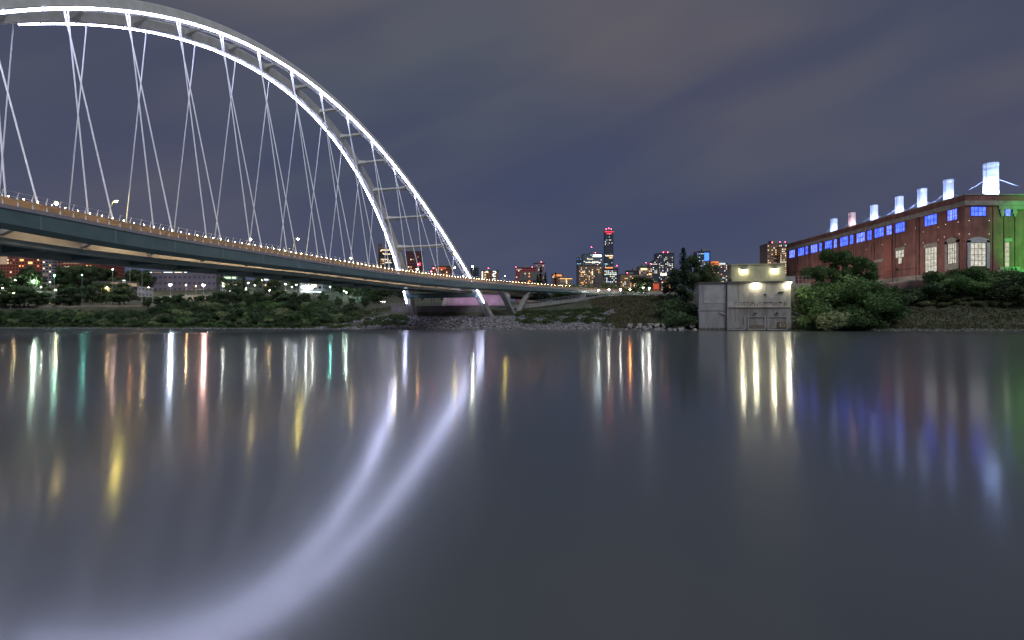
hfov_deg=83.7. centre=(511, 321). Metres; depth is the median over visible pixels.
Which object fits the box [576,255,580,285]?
office tower
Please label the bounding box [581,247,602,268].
office tower
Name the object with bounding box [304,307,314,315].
bush
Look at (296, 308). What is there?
bush
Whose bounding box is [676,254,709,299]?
broadleaf tree
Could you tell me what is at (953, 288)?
bush
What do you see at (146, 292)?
loading shed
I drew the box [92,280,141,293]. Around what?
shed
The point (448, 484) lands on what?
water
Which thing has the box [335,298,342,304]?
broadleaf tree
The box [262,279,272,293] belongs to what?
kiosk
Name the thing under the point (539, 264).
apartment block
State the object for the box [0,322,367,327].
shore grass
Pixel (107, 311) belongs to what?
bush
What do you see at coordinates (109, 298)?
broadleaf tree
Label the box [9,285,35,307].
broadleaf tree
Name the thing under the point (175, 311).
bush
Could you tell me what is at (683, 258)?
spruce tree
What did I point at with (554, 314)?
ground cover
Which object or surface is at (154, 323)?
bush
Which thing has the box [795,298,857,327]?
bush
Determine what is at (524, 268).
apartment block
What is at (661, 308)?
bush
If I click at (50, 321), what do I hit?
bush
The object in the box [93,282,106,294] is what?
broadleaf tree
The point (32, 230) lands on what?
arch bridge
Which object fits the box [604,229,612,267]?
office tower
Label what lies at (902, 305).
bush
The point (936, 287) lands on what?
bush
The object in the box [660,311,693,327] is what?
bush
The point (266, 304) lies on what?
bush
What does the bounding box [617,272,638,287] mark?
hotel
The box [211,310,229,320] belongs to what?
bush
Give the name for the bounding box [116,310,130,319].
bush
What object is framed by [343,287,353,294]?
broadleaf tree
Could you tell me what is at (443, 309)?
retaining wall
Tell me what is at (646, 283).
broadleaf tree
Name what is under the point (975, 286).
bush
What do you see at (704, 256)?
office tower
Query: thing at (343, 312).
bush
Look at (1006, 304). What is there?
bush
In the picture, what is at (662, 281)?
apartment block
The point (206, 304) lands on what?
bush
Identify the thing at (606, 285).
broadleaf tree
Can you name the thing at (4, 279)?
broadleaf tree
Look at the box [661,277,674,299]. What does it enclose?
broadleaf tree
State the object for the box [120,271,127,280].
broadleaf tree
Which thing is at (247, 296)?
broadleaf tree
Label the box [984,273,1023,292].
bush
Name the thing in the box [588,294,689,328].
slope grass
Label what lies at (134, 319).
bush
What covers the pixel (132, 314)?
bush
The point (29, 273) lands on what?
broadleaf tree
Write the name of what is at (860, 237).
window
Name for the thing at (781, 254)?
office tower
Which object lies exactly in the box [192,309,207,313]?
bush
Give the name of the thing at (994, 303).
bush
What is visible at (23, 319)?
bush
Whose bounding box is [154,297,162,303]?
broadleaf tree
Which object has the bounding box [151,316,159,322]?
bush
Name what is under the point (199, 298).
broadleaf tree
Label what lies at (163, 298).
broadleaf tree
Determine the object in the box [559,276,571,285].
apartment block
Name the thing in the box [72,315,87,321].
bush
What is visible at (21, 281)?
broadleaf tree
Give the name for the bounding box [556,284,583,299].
bush
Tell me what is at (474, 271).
office tower
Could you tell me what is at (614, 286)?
broadleaf tree
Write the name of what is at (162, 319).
bush
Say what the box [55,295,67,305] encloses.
broadleaf tree
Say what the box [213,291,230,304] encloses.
broadleaf tree
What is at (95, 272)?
broadleaf tree
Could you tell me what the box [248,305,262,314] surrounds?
bush
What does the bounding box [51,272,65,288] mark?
broadleaf tree
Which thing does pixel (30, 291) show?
broadleaf tree
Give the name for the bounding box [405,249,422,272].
office tower
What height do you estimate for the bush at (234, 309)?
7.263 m
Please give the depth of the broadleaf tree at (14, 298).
327.71 m
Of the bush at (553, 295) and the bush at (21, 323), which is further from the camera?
the bush at (553, 295)
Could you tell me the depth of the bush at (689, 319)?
215.95 m
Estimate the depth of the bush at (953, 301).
218.48 m
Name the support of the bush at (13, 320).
on the ground at (394, 298)
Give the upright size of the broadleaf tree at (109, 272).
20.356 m
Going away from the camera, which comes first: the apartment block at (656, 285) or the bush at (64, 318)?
the bush at (64, 318)
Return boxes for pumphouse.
[694,263,810,330]
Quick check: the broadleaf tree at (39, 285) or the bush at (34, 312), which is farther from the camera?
the broadleaf tree at (39, 285)
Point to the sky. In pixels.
(530, 130)
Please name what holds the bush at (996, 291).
on the ground at (394, 298)
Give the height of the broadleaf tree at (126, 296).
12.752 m
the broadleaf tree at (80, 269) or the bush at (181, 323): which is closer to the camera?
the bush at (181, 323)
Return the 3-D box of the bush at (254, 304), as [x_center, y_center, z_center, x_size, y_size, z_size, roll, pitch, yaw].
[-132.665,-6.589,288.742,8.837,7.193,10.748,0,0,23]
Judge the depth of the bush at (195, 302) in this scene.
296.29 m
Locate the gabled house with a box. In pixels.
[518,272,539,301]
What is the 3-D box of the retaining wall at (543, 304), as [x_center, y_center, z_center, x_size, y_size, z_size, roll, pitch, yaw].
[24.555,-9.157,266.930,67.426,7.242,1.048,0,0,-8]
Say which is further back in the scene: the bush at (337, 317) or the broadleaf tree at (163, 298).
the broadleaf tree at (163, 298)
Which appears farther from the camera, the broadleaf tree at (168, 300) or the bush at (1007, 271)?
the broadleaf tree at (168, 300)
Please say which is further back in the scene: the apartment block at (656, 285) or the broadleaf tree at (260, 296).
the apartment block at (656, 285)
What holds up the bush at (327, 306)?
on the ground at (394, 298)
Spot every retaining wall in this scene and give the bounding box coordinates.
[391,305,488,313]
[493,294,633,308]
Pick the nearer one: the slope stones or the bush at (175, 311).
the slope stones
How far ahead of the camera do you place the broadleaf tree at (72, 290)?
327.85 m
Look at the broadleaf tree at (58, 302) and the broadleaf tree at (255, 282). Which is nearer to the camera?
the broadleaf tree at (58, 302)
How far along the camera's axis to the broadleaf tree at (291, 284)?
464.81 m
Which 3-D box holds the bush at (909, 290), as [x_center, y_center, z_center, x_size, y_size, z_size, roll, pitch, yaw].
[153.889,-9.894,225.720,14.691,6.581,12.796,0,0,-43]
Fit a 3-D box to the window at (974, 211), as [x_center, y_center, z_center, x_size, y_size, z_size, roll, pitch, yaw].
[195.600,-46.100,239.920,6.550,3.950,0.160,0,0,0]
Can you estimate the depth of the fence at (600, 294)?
267.55 m
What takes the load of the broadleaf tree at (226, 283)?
on the ground at (394, 298)
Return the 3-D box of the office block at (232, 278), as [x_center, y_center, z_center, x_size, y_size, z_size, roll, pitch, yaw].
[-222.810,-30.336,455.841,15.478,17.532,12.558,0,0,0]
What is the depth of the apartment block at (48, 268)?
620.00 m
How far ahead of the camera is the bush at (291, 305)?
280.42 m
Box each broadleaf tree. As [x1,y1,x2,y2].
[0,270,9,291]
[0,286,17,307]
[6,286,27,307]
[7,289,21,307]
[8,275,16,285]
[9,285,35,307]
[13,268,33,285]
[16,286,35,307]
[17,267,34,286]
[23,269,39,286]
[26,264,42,286]
[27,292,37,304]
[28,293,44,305]
[34,292,49,305]
[35,279,48,288]
[37,292,53,305]
[50,266,67,279]
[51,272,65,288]
[51,295,63,305]
[54,289,73,304]
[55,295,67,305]
[56,284,65,290]
[57,267,79,285]
[62,286,81,305]
[66,293,83,304]
[67,265,91,293]
[78,266,105,279]
[79,284,98,304]
[81,268,101,287]
[84,290,99,304]
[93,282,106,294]
[96,293,104,304]
[98,281,114,293]
[99,293,110,304]
[102,268,119,280]
[107,293,116,304]
[111,288,130,304]
[113,286,136,304]
[114,282,135,295]
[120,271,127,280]
[126,271,136,280]
[133,273,149,286]
[136,271,150,286]
[142,270,156,286]
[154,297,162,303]
[159,296,168,303]
[164,298,174,303]
[173,293,187,303]
[195,295,204,301]
[205,295,212,302]
[211,291,221,302]
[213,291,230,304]
[215,277,226,287]
[223,281,231,291]
[226,283,232,291]
[228,293,236,303]
[230,280,246,288]
[232,286,244,303]
[242,294,250,301]
[250,291,262,301]
[252,278,261,289]
[252,292,264,302]
[256,296,267,304]
[266,279,280,289]
[267,280,280,291]
[271,289,283,300]
[275,296,285,302]
[282,295,290,302]
[289,292,302,303]
[290,281,299,289]
[301,294,310,301]
[335,286,344,294]
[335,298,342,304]
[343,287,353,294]
[352,287,362,300]
[359,297,368,307]
[370,295,378,301]
[371,289,383,303]
[383,290,391,299]
[598,282,610,290]
[609,283,622,288]
[628,276,645,294]
[638,277,652,293]
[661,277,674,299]
[666,268,682,297]
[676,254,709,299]
[676,272,700,303]
[696,261,719,282]
[710,272,721,281]
[799,265,842,286]
[818,247,871,285]
[839,255,879,283]
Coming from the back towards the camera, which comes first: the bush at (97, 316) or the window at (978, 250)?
the bush at (97, 316)
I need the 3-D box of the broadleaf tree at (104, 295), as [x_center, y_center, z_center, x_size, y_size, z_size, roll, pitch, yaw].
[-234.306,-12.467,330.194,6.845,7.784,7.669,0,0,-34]
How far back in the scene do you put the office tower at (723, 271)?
1150.00 m
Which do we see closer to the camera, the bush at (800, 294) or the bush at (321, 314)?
the bush at (800, 294)
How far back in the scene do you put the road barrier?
320.30 m
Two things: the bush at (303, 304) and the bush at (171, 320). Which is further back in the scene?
the bush at (303, 304)
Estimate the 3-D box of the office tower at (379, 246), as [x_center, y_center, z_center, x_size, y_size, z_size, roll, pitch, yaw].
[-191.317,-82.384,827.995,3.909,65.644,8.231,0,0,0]
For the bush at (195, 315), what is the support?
on the ground at (394, 298)
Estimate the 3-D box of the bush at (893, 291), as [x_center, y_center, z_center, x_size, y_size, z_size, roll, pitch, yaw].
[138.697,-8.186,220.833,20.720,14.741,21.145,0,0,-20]
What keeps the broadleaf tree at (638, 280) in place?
on the ground at (394, 298)
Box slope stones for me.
[556,309,613,328]
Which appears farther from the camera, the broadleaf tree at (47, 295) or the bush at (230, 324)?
the broadleaf tree at (47, 295)
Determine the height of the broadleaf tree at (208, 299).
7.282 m
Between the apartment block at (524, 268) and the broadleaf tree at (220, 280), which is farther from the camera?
the apartment block at (524, 268)
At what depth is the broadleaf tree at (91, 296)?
328.91 m
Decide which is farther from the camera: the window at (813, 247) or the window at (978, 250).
the window at (813, 247)
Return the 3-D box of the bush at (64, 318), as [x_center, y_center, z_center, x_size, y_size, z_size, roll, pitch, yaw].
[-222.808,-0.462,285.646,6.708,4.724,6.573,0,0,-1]
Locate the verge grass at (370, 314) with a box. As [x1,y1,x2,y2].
[331,306,401,325]
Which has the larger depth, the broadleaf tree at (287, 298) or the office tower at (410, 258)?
the office tower at (410, 258)
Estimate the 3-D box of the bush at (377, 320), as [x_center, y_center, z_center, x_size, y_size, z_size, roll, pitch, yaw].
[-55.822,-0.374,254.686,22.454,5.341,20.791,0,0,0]
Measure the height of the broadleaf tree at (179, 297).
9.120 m
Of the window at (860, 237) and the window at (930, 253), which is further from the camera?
the window at (860, 237)
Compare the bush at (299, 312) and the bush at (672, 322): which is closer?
the bush at (672, 322)
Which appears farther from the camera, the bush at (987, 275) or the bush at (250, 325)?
the bush at (250, 325)
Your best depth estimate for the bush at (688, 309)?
222.38 m
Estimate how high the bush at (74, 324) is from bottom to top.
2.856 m
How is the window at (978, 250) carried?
in the power station
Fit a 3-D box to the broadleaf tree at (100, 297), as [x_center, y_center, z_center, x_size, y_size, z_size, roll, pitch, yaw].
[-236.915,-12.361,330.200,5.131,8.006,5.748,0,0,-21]
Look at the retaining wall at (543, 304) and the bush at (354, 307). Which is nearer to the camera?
the retaining wall at (543, 304)
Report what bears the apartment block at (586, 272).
on the ground at (394, 298)
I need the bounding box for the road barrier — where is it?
[0,305,155,307]
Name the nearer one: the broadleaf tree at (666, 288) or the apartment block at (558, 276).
the broadleaf tree at (666, 288)
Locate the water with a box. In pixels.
[0,328,1023,639]
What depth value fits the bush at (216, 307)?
290.10 m
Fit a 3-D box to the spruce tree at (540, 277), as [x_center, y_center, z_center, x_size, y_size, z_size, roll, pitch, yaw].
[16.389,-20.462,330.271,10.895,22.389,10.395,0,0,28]
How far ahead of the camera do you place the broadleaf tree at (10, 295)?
326.60 m
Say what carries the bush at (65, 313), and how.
on the ground at (394, 298)
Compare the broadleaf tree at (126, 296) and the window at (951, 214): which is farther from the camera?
the broadleaf tree at (126, 296)
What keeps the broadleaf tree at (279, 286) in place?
on the ground at (394, 298)
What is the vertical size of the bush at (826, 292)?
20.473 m
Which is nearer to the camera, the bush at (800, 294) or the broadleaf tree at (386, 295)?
the bush at (800, 294)
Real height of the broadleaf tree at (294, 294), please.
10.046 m
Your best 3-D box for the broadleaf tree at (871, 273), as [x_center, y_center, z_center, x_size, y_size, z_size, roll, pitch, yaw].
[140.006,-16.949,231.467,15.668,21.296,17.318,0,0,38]
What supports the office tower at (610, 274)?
on the ground at (394, 298)
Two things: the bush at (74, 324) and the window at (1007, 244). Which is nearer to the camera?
the window at (1007, 244)
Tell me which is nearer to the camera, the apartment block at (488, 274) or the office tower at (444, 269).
the apartment block at (488, 274)
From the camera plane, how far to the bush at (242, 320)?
267.41 m
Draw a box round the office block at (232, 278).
[220,275,244,290]
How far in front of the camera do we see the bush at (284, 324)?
257.36 m
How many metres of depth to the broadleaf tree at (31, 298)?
327.51 m
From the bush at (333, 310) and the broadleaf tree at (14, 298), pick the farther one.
the broadleaf tree at (14, 298)
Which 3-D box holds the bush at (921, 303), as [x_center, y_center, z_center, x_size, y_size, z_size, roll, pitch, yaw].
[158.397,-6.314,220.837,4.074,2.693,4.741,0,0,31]
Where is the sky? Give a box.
[0,0,1023,301]
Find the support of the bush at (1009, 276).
on the ground at (394, 298)
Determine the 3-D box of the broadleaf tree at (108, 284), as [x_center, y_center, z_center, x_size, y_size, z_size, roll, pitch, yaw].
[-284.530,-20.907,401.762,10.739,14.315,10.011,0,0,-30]
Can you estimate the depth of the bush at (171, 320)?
272.36 m
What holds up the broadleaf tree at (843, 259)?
on the ground at (394, 298)
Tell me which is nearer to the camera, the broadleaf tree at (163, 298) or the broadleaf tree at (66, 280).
the broadleaf tree at (163, 298)
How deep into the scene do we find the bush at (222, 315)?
273.85 m
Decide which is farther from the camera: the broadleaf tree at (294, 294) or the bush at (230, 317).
the broadleaf tree at (294, 294)
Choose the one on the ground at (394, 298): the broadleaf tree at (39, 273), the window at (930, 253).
the broadleaf tree at (39, 273)
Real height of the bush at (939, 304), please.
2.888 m
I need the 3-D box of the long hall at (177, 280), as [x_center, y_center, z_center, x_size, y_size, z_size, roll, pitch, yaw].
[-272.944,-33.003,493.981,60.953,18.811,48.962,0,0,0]
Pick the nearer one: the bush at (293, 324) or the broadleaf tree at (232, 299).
the bush at (293, 324)
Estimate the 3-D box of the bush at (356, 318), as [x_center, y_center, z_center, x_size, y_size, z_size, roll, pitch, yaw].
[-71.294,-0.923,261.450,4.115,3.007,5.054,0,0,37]
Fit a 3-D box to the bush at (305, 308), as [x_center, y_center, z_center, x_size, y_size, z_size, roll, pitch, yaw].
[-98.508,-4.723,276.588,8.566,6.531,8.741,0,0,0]
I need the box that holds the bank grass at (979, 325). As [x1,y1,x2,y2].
[796,289,1023,328]
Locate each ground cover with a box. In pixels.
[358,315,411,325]
[514,306,611,324]
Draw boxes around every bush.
[6,319,19,322]
[8,311,25,318]
[17,322,26,325]
[19,317,28,321]
[25,309,42,315]
[37,317,53,323]
[42,310,58,314]
[46,318,58,323]
[50,314,61,319]
[58,316,72,321]
[61,310,74,316]
[67,311,80,317]
[69,323,80,326]
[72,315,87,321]
[76,310,93,316]
[78,317,100,323]
[88,314,102,318]
[98,318,107,322]
[101,309,114,315]
[102,312,118,320]
[103,312,118,319]
[104,319,117,323]
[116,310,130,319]
[124,317,137,322]
[126,312,140,318]
[145,306,162,313]
[148,321,157,325]
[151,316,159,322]
[154,312,169,316]
[155,316,169,322]
[162,308,172,315]
[165,301,184,309]
[168,316,178,322]
[171,309,181,314]
[173,315,189,322]
[174,302,188,309]
[175,322,186,325]
[179,310,192,316]
[181,304,209,311]
[185,318,201,324]
[187,300,199,307]
[190,313,201,318]
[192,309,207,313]
[197,301,220,309]
[198,312,214,318]
[209,303,227,310]
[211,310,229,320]
[216,311,229,319]
[218,304,230,311]
[223,314,240,321]
[225,321,236,326]
[226,306,242,316]
[231,306,248,317]
[234,300,258,307]
[236,318,245,323]
[238,302,257,306]
[242,312,255,320]
[244,323,255,326]
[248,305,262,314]
[249,317,263,323]
[253,312,268,318]
[258,300,281,308]
[261,306,278,315]
[263,318,274,323]
[266,306,286,315]
[273,315,286,322]
[274,307,291,315]
[280,301,299,310]
[280,313,293,319]
[280,318,291,323]
[280,322,289,325]
[288,321,298,326]
[293,303,301,310]
[293,310,307,315]
[293,314,306,320]
[299,305,315,311]
[299,318,308,322]
[300,302,308,306]
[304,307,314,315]
[306,313,318,319]
[310,298,331,306]
[310,316,322,320]
[310,320,322,324]
[312,312,332,317]
[314,302,338,309]
[318,309,336,314]
[319,315,331,321]
[326,317,336,322]
[330,313,342,320]
[333,309,346,314]
[345,303,358,309]
[351,316,361,320]
[549,293,569,299]
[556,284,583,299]
[569,284,593,289]
[652,297,685,316]
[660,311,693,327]
[661,303,697,319]
[661,316,685,327]
[672,312,698,327]
[791,277,878,315]
[793,283,852,306]
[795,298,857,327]
[800,317,828,330]
[805,291,900,330]
[811,310,858,330]
[820,274,891,309]
[825,307,889,330]
[834,297,907,315]
[864,283,903,299]
[876,307,913,321]
[897,290,927,303]
[899,288,921,297]
[914,281,950,298]
[916,301,927,305]
[920,267,985,288]
[922,274,965,290]
[925,299,938,302]
[929,290,964,301]
[936,302,951,306]
[940,276,994,294]
[948,298,961,303]
[952,266,1004,288]
[969,301,986,306]
[976,265,1017,288]
[982,300,999,305]
[983,280,1023,300]
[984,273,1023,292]
[993,270,1023,296]
[997,302,1011,306]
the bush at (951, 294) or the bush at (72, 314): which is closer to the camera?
the bush at (951, 294)
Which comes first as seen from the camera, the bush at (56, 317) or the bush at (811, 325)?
the bush at (811, 325)
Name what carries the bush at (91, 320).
on the ground at (394, 298)
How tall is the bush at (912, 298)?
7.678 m
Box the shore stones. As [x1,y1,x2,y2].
[1,327,1023,330]
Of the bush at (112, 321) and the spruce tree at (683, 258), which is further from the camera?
the bush at (112, 321)
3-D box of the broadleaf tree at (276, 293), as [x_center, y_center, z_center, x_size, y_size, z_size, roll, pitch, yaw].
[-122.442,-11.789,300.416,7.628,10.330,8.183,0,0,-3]
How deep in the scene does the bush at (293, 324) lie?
251.35 m
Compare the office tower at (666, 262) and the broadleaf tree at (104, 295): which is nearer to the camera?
the broadleaf tree at (104, 295)
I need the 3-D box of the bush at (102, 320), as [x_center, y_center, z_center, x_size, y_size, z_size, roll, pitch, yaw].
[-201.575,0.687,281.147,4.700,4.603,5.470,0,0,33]
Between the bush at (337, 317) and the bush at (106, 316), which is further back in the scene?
the bush at (106, 316)
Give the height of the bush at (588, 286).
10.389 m
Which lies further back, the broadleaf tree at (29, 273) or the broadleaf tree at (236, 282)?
the broadleaf tree at (29, 273)
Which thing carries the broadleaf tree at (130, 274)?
on the ground at (394, 298)
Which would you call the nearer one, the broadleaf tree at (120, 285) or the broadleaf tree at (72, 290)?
the broadleaf tree at (72, 290)
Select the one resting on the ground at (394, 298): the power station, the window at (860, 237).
the power station
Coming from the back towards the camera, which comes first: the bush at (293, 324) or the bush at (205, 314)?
the bush at (205, 314)
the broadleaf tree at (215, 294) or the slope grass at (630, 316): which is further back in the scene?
the broadleaf tree at (215, 294)
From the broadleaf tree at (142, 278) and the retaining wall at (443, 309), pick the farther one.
the broadleaf tree at (142, 278)
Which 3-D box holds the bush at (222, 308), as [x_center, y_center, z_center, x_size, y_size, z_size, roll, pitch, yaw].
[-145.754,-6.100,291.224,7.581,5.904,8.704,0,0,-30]
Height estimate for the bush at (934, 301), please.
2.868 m
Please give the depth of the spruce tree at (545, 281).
321.76 m
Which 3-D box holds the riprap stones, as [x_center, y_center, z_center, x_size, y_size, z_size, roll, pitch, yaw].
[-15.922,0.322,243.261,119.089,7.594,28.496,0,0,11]
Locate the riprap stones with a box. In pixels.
[341,314,614,329]
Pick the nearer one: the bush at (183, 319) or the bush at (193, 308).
the bush at (183, 319)
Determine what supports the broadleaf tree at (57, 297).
on the ground at (394, 298)
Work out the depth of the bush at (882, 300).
195.91 m
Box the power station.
[786,162,1023,289]
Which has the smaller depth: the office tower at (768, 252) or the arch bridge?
the arch bridge
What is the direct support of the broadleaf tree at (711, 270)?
on the ground at (394, 298)
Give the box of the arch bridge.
[0,0,694,316]
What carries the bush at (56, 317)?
on the ground at (394, 298)
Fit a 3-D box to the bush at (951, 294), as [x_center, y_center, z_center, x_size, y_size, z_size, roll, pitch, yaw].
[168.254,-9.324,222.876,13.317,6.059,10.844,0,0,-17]
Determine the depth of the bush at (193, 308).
285.45 m
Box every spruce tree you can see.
[76,289,82,305]
[241,277,246,293]
[533,267,547,301]
[534,275,541,302]
[541,272,550,301]
[550,272,559,300]
[664,247,695,301]
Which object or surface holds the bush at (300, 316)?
on the ground at (394, 298)
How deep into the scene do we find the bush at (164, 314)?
279.21 m
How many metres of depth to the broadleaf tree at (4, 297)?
326.24 m
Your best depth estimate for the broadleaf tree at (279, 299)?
293.20 m
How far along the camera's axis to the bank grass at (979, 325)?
208.93 m
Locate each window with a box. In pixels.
[789,249,794,257]
[798,247,803,255]
[811,244,816,252]
[825,240,831,248]
[840,236,847,246]
[856,232,864,242]
[867,230,870,240]
[874,227,883,237]
[886,225,891,234]
[895,221,904,232]
[895,249,903,257]
[924,213,936,226]
[925,246,936,271]
[947,208,956,220]
[948,243,955,263]
[970,207,985,215]
[971,243,985,265]
[1005,209,1010,215]
[1005,242,1009,266]
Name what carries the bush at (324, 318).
on the ground at (394, 298)
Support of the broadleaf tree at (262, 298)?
on the ground at (394, 298)
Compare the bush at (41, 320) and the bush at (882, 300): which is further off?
the bush at (41, 320)
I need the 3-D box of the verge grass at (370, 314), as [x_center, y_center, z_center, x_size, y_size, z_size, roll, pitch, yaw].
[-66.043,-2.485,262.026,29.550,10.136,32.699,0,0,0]
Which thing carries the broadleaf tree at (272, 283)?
on the ground at (394, 298)
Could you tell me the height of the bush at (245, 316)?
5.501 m
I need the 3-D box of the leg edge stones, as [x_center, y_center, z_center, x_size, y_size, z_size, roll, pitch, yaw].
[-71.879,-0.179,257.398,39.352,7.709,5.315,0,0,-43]
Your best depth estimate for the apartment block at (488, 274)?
700.00 m
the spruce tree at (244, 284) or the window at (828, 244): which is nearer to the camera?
the window at (828, 244)
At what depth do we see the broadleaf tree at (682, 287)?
245.34 m
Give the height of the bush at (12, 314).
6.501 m
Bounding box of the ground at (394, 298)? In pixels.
[0,280,1023,330]
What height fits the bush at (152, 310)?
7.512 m
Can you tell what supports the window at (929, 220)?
in the power station
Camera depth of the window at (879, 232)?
296.05 m
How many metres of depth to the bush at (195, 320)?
267.61 m
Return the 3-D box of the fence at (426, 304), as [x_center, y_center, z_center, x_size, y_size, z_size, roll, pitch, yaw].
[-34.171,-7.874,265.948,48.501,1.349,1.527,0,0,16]
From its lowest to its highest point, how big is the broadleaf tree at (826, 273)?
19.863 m
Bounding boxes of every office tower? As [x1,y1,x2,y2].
[378,242,381,267]
[379,247,393,272]
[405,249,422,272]
[432,265,451,276]
[470,266,478,281]
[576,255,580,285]
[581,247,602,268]
[602,266,618,286]
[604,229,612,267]
[625,268,636,273]
[647,258,658,281]
[654,251,673,279]
[693,249,710,290]
[711,261,727,281]
[759,241,781,263]
[777,243,785,276]
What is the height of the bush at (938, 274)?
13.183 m
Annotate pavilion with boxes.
[299,282,328,292]
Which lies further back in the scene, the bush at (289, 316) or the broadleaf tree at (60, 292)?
the broadleaf tree at (60, 292)
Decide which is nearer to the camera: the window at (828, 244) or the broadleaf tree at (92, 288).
the broadleaf tree at (92, 288)
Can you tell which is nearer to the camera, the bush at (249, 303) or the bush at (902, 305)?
the bush at (902, 305)
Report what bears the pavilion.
on the ground at (394, 298)
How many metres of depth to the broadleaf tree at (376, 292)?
337.50 m
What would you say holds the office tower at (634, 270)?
on the ground at (394, 298)
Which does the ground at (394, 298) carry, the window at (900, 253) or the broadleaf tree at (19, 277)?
the broadleaf tree at (19, 277)
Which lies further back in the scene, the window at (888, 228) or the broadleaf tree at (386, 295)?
the broadleaf tree at (386, 295)
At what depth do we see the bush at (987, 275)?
222.71 m
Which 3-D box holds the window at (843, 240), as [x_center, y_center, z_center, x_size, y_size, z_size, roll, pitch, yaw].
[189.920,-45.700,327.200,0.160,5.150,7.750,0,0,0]
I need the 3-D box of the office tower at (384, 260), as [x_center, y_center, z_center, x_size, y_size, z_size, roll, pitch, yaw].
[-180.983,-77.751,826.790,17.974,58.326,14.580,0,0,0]
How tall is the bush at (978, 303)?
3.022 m
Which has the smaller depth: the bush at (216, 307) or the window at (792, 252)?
the bush at (216, 307)
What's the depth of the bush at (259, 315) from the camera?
270.41 m
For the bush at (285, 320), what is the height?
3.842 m
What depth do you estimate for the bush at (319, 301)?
280.42 m
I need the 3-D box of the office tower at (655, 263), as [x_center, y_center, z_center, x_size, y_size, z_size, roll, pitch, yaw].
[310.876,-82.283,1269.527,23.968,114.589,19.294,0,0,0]
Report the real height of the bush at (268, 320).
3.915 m
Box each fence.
[391,302,487,305]
[493,291,631,305]
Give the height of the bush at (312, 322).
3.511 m
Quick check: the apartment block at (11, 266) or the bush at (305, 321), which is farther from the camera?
the apartment block at (11, 266)
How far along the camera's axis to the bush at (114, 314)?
288.41 m
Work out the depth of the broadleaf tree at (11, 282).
557.06 m
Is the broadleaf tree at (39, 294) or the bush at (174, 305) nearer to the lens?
the bush at (174, 305)
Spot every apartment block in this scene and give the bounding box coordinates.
[0,256,41,283]
[42,260,57,283]
[481,269,498,280]
[515,265,536,301]
[533,260,544,301]
[551,272,562,300]
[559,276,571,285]
[577,263,602,297]
[636,263,652,288]
[651,281,659,292]
[658,278,670,290]
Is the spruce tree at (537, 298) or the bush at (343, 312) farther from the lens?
the spruce tree at (537, 298)
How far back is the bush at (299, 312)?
272.80 m
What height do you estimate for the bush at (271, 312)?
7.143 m
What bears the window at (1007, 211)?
in the power station
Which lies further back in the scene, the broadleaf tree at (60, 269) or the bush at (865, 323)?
the broadleaf tree at (60, 269)
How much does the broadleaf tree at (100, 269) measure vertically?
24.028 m
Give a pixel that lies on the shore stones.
(932, 329)
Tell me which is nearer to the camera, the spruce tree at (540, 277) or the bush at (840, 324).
the bush at (840, 324)
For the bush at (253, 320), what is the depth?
267.23 m
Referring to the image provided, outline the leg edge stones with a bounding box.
[309,313,389,328]
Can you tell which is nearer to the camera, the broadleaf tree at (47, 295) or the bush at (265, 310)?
the bush at (265, 310)
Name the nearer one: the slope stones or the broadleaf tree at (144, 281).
the slope stones
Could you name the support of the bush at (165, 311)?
on the ground at (394, 298)
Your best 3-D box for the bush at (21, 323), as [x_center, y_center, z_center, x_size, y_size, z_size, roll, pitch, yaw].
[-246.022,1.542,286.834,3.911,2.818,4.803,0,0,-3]
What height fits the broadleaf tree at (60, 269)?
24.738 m
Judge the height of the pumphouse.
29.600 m
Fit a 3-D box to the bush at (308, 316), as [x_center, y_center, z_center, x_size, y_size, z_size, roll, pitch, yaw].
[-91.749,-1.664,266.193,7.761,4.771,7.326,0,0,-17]
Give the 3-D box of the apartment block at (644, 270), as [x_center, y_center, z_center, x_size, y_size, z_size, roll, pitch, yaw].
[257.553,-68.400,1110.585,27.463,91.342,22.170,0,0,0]
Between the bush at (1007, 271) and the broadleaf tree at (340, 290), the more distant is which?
the broadleaf tree at (340, 290)
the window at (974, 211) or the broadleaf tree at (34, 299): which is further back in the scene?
the broadleaf tree at (34, 299)
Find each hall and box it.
[58,261,124,286]
[145,271,219,290]
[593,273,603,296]
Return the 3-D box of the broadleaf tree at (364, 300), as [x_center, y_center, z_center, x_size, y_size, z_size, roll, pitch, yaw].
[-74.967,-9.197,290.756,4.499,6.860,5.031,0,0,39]
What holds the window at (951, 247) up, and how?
in the power station
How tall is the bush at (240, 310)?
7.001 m
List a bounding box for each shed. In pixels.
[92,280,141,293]
[104,283,153,299]
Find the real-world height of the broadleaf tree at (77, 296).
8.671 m
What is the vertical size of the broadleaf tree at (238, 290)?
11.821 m
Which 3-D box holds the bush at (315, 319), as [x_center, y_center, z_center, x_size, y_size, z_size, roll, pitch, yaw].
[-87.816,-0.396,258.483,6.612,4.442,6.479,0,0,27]
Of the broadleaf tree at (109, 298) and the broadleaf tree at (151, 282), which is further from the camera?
the broadleaf tree at (151, 282)
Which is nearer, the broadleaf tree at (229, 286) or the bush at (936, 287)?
the bush at (936, 287)
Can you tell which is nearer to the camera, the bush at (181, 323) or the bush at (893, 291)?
the bush at (893, 291)
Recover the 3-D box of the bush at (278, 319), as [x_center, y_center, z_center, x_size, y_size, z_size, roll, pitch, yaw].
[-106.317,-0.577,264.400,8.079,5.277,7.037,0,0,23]
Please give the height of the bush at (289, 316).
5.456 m

